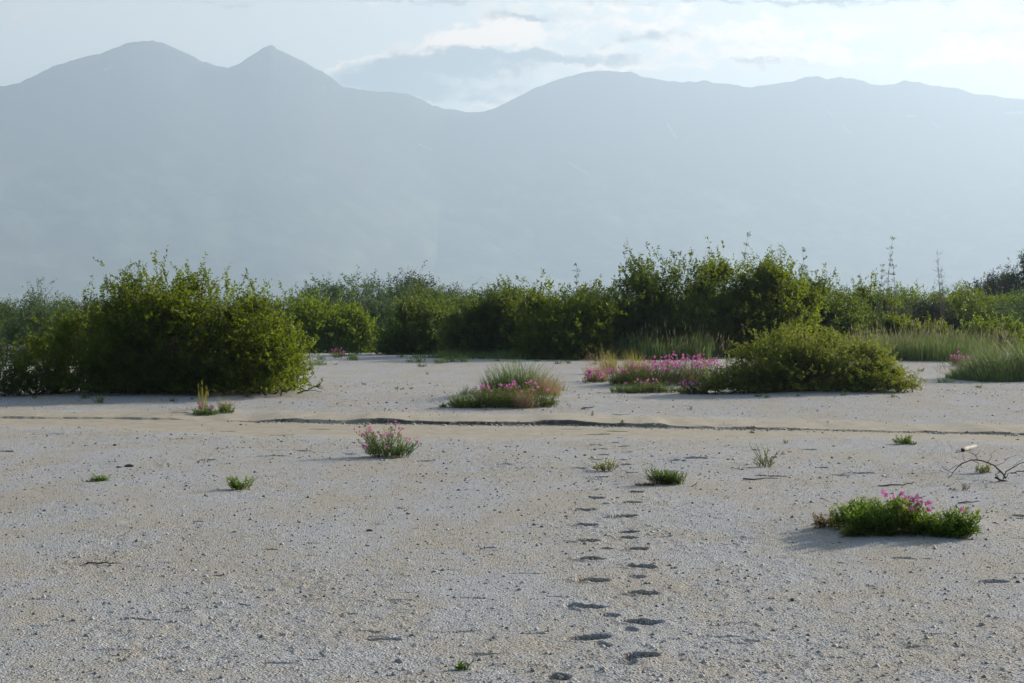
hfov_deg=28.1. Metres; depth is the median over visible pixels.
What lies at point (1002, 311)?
willow bush
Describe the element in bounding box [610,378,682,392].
flower patch
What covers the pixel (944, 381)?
grass tuft
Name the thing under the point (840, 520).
fireweed
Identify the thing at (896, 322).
willow bush
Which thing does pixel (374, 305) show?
willow bush
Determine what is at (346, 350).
lyme grass
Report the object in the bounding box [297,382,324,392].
dead twig
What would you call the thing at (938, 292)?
willow bush
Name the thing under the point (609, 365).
grass tuft
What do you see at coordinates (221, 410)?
herb
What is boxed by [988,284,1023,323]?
willow bush
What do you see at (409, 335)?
willow bush
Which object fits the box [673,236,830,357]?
willow bush
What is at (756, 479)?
stick
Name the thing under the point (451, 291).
willow bush
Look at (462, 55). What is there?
sky
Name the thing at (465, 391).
grass tuft
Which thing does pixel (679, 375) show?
flower patch
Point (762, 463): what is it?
herb
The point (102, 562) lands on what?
stick
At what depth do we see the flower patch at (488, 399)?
32.32 m
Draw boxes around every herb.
[89,474,110,481]
[93,394,104,402]
[192,402,219,415]
[215,402,235,412]
[225,476,258,489]
[453,658,474,669]
[593,457,620,470]
[635,482,654,485]
[642,467,687,484]
[749,442,779,466]
[838,522,860,535]
[892,435,912,443]
[974,463,990,472]
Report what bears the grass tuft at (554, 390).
on the ground at (118, 416)
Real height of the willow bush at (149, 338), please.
2.703 m
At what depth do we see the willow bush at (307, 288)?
102.66 m
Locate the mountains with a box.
[0,40,1023,307]
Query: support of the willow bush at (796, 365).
on the ground at (118, 416)
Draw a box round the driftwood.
[961,445,976,451]
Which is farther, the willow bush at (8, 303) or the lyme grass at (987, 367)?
the willow bush at (8, 303)
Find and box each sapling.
[570,263,580,300]
[740,231,750,272]
[798,247,808,283]
[875,264,886,324]
[881,237,899,316]
[932,251,951,324]
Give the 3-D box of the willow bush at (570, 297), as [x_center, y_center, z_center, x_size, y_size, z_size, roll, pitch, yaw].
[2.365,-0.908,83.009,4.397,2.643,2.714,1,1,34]
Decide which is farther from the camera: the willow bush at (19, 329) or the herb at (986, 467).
the willow bush at (19, 329)
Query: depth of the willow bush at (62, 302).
100.51 m
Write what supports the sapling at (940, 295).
on the ground at (118, 416)
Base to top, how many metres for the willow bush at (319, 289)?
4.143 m
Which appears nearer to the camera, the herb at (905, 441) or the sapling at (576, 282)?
the herb at (905, 441)
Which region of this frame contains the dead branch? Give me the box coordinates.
[941,450,1023,481]
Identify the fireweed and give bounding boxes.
[353,420,421,457]
[811,507,840,527]
[828,494,889,529]
[841,489,963,536]
[923,504,984,537]
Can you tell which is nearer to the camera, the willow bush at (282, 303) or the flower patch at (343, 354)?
the flower patch at (343, 354)
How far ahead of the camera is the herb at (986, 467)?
19.02 m
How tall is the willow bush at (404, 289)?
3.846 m
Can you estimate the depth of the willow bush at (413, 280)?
131.92 m
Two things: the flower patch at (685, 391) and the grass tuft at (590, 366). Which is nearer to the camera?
the flower patch at (685, 391)
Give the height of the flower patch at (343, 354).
0.297 m
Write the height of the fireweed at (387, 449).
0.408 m
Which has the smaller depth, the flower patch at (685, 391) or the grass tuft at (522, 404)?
the grass tuft at (522, 404)
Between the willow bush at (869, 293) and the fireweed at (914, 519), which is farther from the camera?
the willow bush at (869, 293)
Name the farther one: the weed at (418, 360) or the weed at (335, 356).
the weed at (335, 356)
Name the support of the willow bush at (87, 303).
on the ground at (118, 416)
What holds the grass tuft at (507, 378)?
on the ground at (118, 416)
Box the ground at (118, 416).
[0,308,1023,682]
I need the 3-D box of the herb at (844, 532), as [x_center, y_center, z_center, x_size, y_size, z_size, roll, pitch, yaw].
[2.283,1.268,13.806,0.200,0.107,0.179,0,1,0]
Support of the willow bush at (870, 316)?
on the ground at (118, 416)
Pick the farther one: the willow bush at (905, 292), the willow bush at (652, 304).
the willow bush at (905, 292)
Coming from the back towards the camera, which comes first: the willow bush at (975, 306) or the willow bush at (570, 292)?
the willow bush at (570, 292)
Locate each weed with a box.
[333,352,341,357]
[409,356,428,362]
[436,357,446,362]
[442,356,459,361]
[456,355,468,361]
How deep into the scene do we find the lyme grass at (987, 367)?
43.94 m
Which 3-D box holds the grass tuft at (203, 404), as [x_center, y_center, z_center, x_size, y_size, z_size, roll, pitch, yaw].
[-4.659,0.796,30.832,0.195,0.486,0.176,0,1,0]
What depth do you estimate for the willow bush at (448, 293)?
106.92 m
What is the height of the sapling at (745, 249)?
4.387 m
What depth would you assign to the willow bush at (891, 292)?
106.89 m
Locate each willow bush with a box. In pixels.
[0,276,95,364]
[0,296,78,344]
[0,300,27,353]
[0,331,79,395]
[1,293,20,313]
[10,245,325,395]
[20,291,87,333]
[26,295,74,313]
[54,295,106,337]
[250,293,280,319]
[271,278,332,332]
[272,296,288,316]
[279,273,398,352]
[285,272,364,305]
[316,265,405,330]
[342,273,392,312]
[361,282,472,354]
[370,269,433,327]
[376,260,441,300]
[386,266,446,328]
[417,274,544,355]
[425,279,467,303]
[431,276,482,304]
[443,282,490,310]
[465,280,501,303]
[496,268,633,359]
[543,279,600,300]
[550,287,602,342]
[590,237,732,356]
[593,284,632,310]
[596,289,615,314]
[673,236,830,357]
[680,315,927,393]
[792,262,875,351]
[838,268,913,339]
[848,283,900,342]
[873,280,901,301]
[874,303,954,344]
[877,287,967,338]
[885,278,985,327]
[923,283,953,299]
[942,272,1017,318]
[945,280,1017,337]
[955,308,1023,352]
[958,286,1023,342]
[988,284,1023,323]
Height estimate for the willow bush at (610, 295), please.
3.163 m
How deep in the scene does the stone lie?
9.15 m
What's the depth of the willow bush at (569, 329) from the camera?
58.17 m
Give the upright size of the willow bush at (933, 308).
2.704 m
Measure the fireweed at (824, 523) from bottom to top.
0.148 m
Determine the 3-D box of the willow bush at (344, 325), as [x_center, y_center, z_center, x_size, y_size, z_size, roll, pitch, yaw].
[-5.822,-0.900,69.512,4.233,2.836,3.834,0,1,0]
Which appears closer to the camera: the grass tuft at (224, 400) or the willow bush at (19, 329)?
the grass tuft at (224, 400)
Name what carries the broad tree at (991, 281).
on the ground at (118, 416)
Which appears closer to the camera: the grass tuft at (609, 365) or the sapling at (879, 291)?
the grass tuft at (609, 365)
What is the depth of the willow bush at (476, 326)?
59.99 m
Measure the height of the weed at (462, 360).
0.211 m
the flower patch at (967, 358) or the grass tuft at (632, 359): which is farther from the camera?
the flower patch at (967, 358)
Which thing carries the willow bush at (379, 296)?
on the ground at (118, 416)
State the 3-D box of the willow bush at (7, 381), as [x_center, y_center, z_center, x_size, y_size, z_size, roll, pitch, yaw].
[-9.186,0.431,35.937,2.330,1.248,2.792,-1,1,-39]
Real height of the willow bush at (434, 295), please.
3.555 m
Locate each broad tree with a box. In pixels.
[960,266,1020,296]
[972,250,1023,299]
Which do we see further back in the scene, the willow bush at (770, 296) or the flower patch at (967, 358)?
the willow bush at (770, 296)
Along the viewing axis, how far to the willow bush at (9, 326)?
59.76 m
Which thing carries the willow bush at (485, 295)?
on the ground at (118, 416)
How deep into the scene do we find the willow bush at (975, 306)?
83.49 m
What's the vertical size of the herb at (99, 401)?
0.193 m
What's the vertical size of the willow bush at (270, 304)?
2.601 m
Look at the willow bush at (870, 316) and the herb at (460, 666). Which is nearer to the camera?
the herb at (460, 666)
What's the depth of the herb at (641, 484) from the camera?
17.87 m
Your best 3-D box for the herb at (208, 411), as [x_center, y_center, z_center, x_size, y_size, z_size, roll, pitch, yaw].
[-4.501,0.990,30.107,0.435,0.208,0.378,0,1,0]
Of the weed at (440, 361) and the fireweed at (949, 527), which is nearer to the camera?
the fireweed at (949, 527)
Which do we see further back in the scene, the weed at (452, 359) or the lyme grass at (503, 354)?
the lyme grass at (503, 354)
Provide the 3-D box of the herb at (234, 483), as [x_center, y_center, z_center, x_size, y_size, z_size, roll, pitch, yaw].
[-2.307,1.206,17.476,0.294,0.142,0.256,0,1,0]
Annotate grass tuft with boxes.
[196,380,208,409]
[210,391,241,410]
[304,355,326,365]
[457,385,476,394]
[476,353,562,392]
[509,373,536,408]
[528,365,568,395]
[579,345,618,381]
[596,348,619,373]
[613,346,655,376]
[936,375,955,382]
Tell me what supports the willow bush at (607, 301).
on the ground at (118, 416)
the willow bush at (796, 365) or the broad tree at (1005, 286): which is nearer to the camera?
the willow bush at (796, 365)
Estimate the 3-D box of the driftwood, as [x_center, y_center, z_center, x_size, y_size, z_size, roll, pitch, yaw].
[5.062,1.182,22.692,0.067,0.058,0.526,1,1,30]
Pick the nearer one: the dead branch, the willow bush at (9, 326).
the dead branch
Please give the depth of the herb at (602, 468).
19.48 m
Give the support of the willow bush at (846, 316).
on the ground at (118, 416)
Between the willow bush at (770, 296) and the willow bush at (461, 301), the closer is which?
the willow bush at (770, 296)
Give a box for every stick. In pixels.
[85,559,116,563]
[743,478,777,479]
[878,481,913,486]
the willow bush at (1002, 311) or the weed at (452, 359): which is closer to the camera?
the weed at (452, 359)
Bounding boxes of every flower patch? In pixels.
[330,348,346,356]
[447,378,559,407]
[582,365,606,382]
[606,351,735,385]
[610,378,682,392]
[677,379,708,393]
[949,351,976,365]
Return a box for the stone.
[395,658,402,662]
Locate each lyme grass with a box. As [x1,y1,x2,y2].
[309,334,369,352]
[412,346,559,359]
[597,320,730,359]
[835,319,1023,361]
[935,330,1023,382]
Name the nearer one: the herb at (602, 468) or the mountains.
the herb at (602, 468)
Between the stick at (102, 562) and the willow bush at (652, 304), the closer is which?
the stick at (102, 562)
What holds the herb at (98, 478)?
on the ground at (118, 416)
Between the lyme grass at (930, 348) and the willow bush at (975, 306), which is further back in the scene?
the willow bush at (975, 306)
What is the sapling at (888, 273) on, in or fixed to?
on the ground at (118, 416)
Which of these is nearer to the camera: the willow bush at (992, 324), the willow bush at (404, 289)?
the willow bush at (992, 324)
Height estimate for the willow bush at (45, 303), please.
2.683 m
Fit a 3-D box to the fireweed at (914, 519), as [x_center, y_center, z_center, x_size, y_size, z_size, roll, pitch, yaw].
[2.635,1.157,13.791,0.867,0.322,0.482,0,1,0]
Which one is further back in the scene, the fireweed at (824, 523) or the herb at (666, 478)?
the herb at (666, 478)
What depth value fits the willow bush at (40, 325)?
80.48 m
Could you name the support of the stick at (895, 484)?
on the ground at (118, 416)
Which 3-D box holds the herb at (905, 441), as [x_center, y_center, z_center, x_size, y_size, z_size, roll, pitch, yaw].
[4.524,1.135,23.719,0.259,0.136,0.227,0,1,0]
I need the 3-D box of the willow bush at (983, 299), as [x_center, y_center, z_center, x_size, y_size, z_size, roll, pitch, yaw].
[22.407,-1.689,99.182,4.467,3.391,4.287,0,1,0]
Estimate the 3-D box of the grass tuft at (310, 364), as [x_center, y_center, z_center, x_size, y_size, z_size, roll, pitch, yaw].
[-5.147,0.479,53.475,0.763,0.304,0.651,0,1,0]
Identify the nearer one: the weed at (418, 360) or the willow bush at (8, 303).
the weed at (418, 360)
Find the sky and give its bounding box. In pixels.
[0,0,1023,111]
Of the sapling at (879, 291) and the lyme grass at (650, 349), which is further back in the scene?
the sapling at (879, 291)
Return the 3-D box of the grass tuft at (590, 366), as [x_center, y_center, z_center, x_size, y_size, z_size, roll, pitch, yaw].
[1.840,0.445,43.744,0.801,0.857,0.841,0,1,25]
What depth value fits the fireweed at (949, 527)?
13.62 m
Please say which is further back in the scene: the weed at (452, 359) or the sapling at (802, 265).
the sapling at (802, 265)
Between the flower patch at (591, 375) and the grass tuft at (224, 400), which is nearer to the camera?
the grass tuft at (224, 400)

